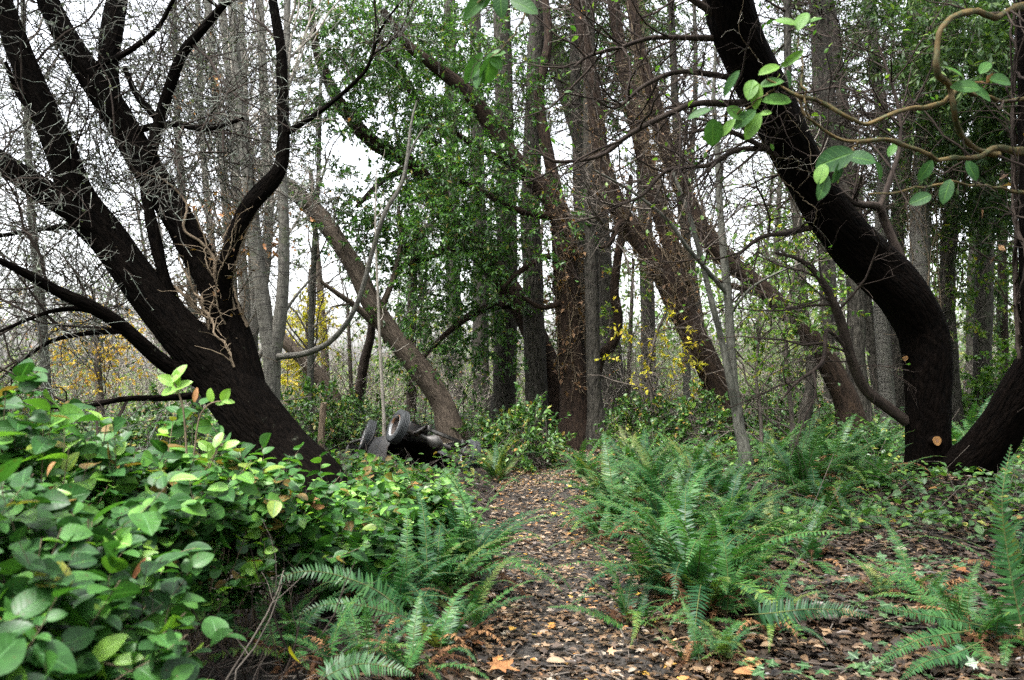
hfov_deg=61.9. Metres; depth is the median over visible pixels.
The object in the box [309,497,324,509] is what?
withered leaf
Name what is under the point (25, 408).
bramble bush
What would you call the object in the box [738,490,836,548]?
sword fern
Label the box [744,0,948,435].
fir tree
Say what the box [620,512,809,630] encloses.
sword fern
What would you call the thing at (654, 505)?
sword fern
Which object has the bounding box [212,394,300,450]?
bramble bush
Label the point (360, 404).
bramble bush
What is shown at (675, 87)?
fir tree
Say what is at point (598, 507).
sword fern
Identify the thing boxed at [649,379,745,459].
bramble bush
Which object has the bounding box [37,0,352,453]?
bare tree
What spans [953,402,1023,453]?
sword fern
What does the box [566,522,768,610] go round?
sword fern
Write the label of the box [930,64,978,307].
climbing vine
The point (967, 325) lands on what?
understory sapling
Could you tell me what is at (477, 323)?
fir tree
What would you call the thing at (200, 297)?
climbing vine
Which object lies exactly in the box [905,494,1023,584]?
sword fern
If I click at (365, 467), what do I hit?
salal shrub
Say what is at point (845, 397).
leaning tree
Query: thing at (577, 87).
fir tree
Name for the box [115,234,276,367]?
climbing vine
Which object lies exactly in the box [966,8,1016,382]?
fir tree
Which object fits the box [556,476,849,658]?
sword fern
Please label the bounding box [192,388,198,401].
withered leaf
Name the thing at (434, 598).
sword fern
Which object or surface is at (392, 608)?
sword fern
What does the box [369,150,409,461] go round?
bare pole
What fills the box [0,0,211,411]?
bare tree
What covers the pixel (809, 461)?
sword fern
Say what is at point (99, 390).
maple sapling
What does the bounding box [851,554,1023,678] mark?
sword fern
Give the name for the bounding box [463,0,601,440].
fir tree
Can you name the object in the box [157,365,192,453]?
salal sprig
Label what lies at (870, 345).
fir tree
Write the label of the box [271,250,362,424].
maple sapling
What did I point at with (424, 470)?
salal shrub
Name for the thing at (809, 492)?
sword fern
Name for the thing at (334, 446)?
sword fern
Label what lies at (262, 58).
alder tree
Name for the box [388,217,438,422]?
ivy tree
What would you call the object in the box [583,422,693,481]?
sword fern
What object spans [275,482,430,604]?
salal shrub
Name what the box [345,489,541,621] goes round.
sword fern
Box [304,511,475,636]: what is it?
sword fern
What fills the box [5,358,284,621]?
salal shrub
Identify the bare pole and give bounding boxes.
[289,143,357,417]
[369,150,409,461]
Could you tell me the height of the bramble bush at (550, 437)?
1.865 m
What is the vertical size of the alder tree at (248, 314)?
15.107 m
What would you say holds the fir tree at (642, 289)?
on the ground at (488, 514)
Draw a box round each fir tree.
[293,0,566,406]
[414,0,512,419]
[438,0,570,432]
[460,0,631,427]
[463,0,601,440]
[502,0,627,355]
[516,0,713,415]
[527,0,666,450]
[601,0,771,438]
[683,0,918,449]
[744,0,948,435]
[755,0,892,426]
[757,0,909,422]
[760,0,974,402]
[794,0,982,440]
[815,0,1020,422]
[826,1,970,426]
[933,0,1010,394]
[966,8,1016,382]
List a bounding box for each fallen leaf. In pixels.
[547,656,565,662]
[734,666,754,673]
[743,657,761,666]
[951,564,968,572]
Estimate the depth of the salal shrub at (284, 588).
4.49 m
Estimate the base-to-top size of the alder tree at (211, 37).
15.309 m
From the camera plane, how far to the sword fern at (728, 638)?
4.36 m
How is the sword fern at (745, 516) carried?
on the ground at (488, 514)
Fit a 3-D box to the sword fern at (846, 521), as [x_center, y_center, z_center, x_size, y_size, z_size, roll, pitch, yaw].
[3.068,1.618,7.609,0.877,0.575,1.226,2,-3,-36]
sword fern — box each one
[184,570,371,673]
[262,562,422,632]
[262,579,405,679]
[264,597,454,678]
[303,513,475,617]
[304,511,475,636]
[316,650,413,679]
[318,437,355,467]
[334,591,488,679]
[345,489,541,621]
[365,469,572,608]
[368,454,508,546]
[373,580,528,677]
[409,553,534,653]
[422,554,468,624]
[463,435,540,482]
[532,432,710,532]
[543,495,648,549]
[545,435,617,480]
[548,540,714,647]
[550,452,657,507]
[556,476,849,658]
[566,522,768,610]
[567,456,786,566]
[578,445,766,519]
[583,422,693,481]
[584,431,722,496]
[590,421,665,461]
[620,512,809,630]
[627,426,705,462]
[632,598,747,679]
[634,433,765,482]
[644,428,788,499]
[648,453,821,546]
[663,618,770,679]
[671,511,832,593]
[680,461,834,533]
[698,552,829,652]
[715,419,818,471]
[728,404,897,498]
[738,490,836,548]
[741,495,873,576]
[745,597,874,626]
[756,464,892,510]
[761,414,904,477]
[780,424,863,459]
[787,489,912,532]
[818,430,943,496]
[831,413,904,457]
[832,552,941,599]
[845,519,992,608]
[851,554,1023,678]
[871,606,983,679]
[888,396,1023,466]
[903,574,1023,670]
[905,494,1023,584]
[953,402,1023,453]
[989,445,1023,636]
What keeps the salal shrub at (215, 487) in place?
on the ground at (488, 514)
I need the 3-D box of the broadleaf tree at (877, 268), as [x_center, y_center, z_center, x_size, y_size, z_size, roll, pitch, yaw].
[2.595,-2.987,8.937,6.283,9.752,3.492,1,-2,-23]
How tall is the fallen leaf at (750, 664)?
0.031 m
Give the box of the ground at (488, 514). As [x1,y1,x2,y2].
[10,378,1023,679]
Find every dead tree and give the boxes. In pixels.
[283,334,342,419]
[340,302,388,420]
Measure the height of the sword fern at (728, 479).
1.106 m
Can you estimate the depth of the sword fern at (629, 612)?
4.91 m
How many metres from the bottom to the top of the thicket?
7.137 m
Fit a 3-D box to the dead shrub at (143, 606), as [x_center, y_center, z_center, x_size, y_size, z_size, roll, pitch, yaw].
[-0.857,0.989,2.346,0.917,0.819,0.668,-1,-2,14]
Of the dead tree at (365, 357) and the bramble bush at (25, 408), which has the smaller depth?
the bramble bush at (25, 408)
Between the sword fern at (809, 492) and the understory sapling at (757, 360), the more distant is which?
the understory sapling at (757, 360)
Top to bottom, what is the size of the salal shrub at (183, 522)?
1.208 m
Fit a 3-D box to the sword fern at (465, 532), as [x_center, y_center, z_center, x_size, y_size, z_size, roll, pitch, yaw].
[-0.272,1.305,5.625,1.362,0.967,1.294,0,-2,-11]
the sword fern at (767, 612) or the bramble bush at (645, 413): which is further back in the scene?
the bramble bush at (645, 413)
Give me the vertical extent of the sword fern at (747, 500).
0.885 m
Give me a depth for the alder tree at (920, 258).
14.86 m
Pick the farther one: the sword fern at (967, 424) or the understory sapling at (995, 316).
the understory sapling at (995, 316)
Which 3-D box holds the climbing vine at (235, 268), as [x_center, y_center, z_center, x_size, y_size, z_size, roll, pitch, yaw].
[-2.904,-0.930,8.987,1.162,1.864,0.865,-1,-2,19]
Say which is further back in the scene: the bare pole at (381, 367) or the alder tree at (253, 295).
the alder tree at (253, 295)
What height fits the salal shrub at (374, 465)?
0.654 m
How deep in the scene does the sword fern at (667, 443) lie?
12.80 m
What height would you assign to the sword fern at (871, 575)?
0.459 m
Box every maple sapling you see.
[0,238,157,423]
[132,74,326,448]
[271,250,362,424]
[582,248,718,436]
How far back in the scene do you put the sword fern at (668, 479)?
9.30 m
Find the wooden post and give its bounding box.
[317,402,326,448]
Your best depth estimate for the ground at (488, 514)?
5.11 m
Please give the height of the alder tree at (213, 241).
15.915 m
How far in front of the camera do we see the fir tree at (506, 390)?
19.81 m
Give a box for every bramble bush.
[2,385,96,459]
[112,382,224,463]
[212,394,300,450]
[280,370,364,451]
[317,386,393,445]
[449,396,537,449]
[482,382,576,473]
[587,381,694,453]
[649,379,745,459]
[740,363,836,448]
[960,335,1021,443]
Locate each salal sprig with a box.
[73,633,143,679]
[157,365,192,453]
[193,388,234,454]
[198,432,238,475]
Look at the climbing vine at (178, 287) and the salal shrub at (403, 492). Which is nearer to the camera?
the salal shrub at (403, 492)
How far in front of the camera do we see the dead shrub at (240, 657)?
3.29 m
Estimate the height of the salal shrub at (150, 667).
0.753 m
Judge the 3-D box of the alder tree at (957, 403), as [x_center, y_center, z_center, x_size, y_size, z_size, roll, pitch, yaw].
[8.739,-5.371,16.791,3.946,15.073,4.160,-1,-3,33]
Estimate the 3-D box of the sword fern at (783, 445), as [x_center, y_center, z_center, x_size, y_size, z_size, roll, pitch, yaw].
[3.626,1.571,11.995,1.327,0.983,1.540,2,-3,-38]
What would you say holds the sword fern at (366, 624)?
on the ground at (488, 514)
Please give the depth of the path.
5.66 m
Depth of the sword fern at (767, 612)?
4.22 m
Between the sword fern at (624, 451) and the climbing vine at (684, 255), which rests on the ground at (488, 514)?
the sword fern at (624, 451)
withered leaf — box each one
[47,462,54,475]
[132,557,145,578]
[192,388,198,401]
[288,646,300,662]
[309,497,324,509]
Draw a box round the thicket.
[0,277,1020,434]
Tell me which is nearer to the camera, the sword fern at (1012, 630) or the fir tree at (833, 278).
the sword fern at (1012, 630)
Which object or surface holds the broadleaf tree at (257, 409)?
on the ground at (488, 514)
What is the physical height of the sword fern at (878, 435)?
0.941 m
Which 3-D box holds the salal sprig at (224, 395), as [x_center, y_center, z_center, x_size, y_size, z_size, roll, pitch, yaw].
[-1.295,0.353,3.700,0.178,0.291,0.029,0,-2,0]
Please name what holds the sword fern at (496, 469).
on the ground at (488, 514)
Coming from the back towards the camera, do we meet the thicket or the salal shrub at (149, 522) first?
the thicket
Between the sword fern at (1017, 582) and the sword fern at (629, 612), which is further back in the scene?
the sword fern at (629, 612)
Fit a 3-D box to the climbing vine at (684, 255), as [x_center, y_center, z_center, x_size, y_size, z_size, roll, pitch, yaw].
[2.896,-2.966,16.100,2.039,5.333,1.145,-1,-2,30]
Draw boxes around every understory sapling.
[290,222,418,402]
[599,216,662,426]
[683,250,813,456]
[716,194,870,464]
[870,137,1018,370]
[957,226,1020,382]
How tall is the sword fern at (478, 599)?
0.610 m
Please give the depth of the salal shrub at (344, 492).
6.52 m
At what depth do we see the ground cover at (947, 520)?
9.74 m
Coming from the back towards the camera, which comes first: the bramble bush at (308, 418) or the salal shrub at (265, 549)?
the bramble bush at (308, 418)
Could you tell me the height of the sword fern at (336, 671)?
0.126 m
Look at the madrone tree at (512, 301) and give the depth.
17.73 m
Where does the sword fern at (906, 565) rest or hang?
on the ground at (488, 514)
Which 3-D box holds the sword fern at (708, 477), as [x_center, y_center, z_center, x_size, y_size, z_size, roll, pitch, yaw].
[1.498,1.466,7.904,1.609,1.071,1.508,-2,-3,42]
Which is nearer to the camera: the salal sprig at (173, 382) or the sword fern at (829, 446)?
the salal sprig at (173, 382)
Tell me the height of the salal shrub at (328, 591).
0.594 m
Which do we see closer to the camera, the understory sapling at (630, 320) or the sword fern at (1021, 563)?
the sword fern at (1021, 563)
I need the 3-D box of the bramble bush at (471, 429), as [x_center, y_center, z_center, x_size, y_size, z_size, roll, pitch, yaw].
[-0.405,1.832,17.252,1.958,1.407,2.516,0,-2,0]
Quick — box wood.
[0,0,1018,413]
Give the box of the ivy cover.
[680,462,1023,679]
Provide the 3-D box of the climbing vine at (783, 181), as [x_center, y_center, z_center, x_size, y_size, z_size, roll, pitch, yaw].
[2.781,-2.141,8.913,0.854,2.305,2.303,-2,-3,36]
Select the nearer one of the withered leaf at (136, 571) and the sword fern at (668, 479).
the withered leaf at (136, 571)
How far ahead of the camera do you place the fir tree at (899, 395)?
18.86 m
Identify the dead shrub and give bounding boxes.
[2,566,195,660]
[166,519,338,679]
[172,525,412,679]
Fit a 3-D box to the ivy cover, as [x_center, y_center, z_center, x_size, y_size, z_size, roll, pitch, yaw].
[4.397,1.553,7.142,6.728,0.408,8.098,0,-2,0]
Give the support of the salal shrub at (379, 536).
on the ground at (488, 514)
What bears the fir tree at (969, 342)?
on the ground at (488, 514)
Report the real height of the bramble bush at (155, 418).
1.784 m
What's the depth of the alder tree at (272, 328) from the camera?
11.93 m
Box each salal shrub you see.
[0,362,211,579]
[0,431,245,679]
[0,457,199,679]
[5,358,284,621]
[8,473,211,679]
[35,601,188,679]
[42,406,285,658]
[84,424,257,652]
[145,398,312,663]
[178,480,319,658]
[200,442,367,639]
[269,497,409,613]
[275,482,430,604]
[288,470,414,522]
[330,449,373,481]
[330,495,471,582]
[347,453,402,502]
[348,471,482,534]
[349,454,415,484]
[376,459,462,488]
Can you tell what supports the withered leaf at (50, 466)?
attached to the salal shrub at (38, 447)
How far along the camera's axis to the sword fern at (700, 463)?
10.12 m
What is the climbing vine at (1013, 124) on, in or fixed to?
attached to the madrone tree at (836, 159)
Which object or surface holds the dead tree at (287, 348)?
on the ground at (488, 514)
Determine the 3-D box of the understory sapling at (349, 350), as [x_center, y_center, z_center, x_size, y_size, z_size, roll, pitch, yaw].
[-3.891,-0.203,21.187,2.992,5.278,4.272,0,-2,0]
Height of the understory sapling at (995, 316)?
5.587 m
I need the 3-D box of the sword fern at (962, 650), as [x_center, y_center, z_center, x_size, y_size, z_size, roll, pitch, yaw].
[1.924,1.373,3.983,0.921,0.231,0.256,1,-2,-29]
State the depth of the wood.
42.07 m
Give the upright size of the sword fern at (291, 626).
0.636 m
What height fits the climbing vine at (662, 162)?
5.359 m
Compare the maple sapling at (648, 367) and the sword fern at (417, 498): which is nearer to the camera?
the sword fern at (417, 498)
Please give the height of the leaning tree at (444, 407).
7.480 m
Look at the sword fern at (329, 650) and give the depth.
3.65 m
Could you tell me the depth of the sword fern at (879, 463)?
9.26 m
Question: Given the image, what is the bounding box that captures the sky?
[0,0,1018,378]
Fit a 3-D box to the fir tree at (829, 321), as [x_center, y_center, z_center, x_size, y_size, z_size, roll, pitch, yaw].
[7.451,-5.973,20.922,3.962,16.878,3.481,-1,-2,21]
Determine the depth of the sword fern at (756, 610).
4.64 m
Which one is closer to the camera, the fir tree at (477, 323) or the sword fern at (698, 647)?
the sword fern at (698, 647)
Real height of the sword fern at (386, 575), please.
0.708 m
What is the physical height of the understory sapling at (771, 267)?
4.487 m
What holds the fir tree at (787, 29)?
on the ground at (488, 514)
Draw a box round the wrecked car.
[345,409,480,468]
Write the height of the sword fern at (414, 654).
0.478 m
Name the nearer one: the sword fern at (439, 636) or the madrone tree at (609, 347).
the sword fern at (439, 636)
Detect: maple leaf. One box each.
[468,636,484,644]
[486,657,518,672]
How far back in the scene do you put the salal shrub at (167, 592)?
2.29 m
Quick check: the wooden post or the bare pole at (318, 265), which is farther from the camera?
the bare pole at (318, 265)
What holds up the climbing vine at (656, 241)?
attached to the leaning tree at (713, 380)
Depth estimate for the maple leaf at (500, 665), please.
4.19 m
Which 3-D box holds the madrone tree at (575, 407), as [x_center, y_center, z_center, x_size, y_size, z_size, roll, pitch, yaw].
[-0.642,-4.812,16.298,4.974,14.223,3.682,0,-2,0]
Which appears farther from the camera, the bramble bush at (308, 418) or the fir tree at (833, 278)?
the fir tree at (833, 278)
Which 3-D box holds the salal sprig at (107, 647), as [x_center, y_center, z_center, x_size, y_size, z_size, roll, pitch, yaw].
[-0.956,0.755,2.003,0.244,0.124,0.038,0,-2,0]
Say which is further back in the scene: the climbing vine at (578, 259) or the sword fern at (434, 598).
the climbing vine at (578, 259)
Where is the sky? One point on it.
(353, 160)
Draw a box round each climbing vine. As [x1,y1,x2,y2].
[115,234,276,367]
[136,172,258,338]
[183,160,301,338]
[494,147,600,399]
[575,103,725,400]
[612,59,714,322]
[617,0,764,289]
[712,0,833,254]
[885,0,962,376]
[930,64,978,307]
[941,0,1023,412]
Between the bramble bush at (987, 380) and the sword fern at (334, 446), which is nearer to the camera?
the sword fern at (334, 446)
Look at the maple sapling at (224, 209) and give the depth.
13.03 m
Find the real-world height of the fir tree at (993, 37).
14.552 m
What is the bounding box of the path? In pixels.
[494,428,777,679]
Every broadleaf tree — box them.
[0,0,491,502]
[467,0,1023,485]
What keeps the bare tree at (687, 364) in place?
on the ground at (488, 514)
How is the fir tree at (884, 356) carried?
on the ground at (488, 514)
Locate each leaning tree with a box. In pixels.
[165,68,469,449]
[508,0,750,448]
[516,0,871,448]
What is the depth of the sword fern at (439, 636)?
4.17 m
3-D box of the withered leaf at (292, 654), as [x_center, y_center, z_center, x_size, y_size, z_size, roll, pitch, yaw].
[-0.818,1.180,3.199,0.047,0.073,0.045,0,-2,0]
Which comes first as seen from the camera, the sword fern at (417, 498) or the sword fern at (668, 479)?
the sword fern at (417, 498)
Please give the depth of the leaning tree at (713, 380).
15.35 m
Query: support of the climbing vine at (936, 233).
attached to the alder tree at (920, 258)
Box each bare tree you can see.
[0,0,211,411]
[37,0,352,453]
[235,0,417,436]
[545,1,940,419]
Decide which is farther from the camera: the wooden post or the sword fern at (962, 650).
the wooden post
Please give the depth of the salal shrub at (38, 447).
2.90 m
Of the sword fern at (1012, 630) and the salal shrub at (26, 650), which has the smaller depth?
the salal shrub at (26, 650)
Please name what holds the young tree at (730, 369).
on the ground at (488, 514)
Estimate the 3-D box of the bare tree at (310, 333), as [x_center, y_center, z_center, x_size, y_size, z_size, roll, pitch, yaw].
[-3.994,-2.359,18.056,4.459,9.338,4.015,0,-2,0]
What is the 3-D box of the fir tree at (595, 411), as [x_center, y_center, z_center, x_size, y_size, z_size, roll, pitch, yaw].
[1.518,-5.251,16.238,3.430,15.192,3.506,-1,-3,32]
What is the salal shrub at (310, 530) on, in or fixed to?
on the ground at (488, 514)
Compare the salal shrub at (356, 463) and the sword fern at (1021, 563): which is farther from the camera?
the salal shrub at (356, 463)
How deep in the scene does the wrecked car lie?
14.49 m
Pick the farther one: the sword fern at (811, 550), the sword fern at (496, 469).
the sword fern at (496, 469)
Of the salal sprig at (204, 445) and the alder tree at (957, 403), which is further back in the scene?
the alder tree at (957, 403)
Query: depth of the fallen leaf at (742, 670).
4.14 m
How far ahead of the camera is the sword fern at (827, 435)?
13.03 m
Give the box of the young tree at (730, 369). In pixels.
[550,45,844,473]
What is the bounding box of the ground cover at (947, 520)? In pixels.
[11,386,1023,549]
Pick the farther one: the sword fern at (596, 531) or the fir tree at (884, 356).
the fir tree at (884, 356)
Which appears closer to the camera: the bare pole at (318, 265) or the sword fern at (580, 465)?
the sword fern at (580, 465)
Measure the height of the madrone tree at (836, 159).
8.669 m
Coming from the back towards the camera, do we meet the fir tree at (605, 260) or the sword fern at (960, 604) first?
the fir tree at (605, 260)
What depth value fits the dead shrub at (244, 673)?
3.43 m
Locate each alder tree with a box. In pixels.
[120,0,246,249]
[134,0,315,293]
[170,0,423,400]
[179,0,340,322]
[187,0,296,350]
[219,0,355,450]
[813,0,1018,287]
[842,1,1012,434]
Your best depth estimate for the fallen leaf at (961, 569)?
5.47 m
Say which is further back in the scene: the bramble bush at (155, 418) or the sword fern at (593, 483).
the bramble bush at (155, 418)
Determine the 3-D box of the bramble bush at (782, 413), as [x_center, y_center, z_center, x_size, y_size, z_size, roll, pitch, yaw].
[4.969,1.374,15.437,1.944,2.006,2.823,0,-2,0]
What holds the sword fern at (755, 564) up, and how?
on the ground at (488, 514)
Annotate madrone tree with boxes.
[245,0,559,428]
[352,0,604,450]
[419,0,1023,362]
[544,152,647,385]
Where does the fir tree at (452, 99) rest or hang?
on the ground at (488, 514)
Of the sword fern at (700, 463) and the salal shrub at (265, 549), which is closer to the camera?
the salal shrub at (265, 549)

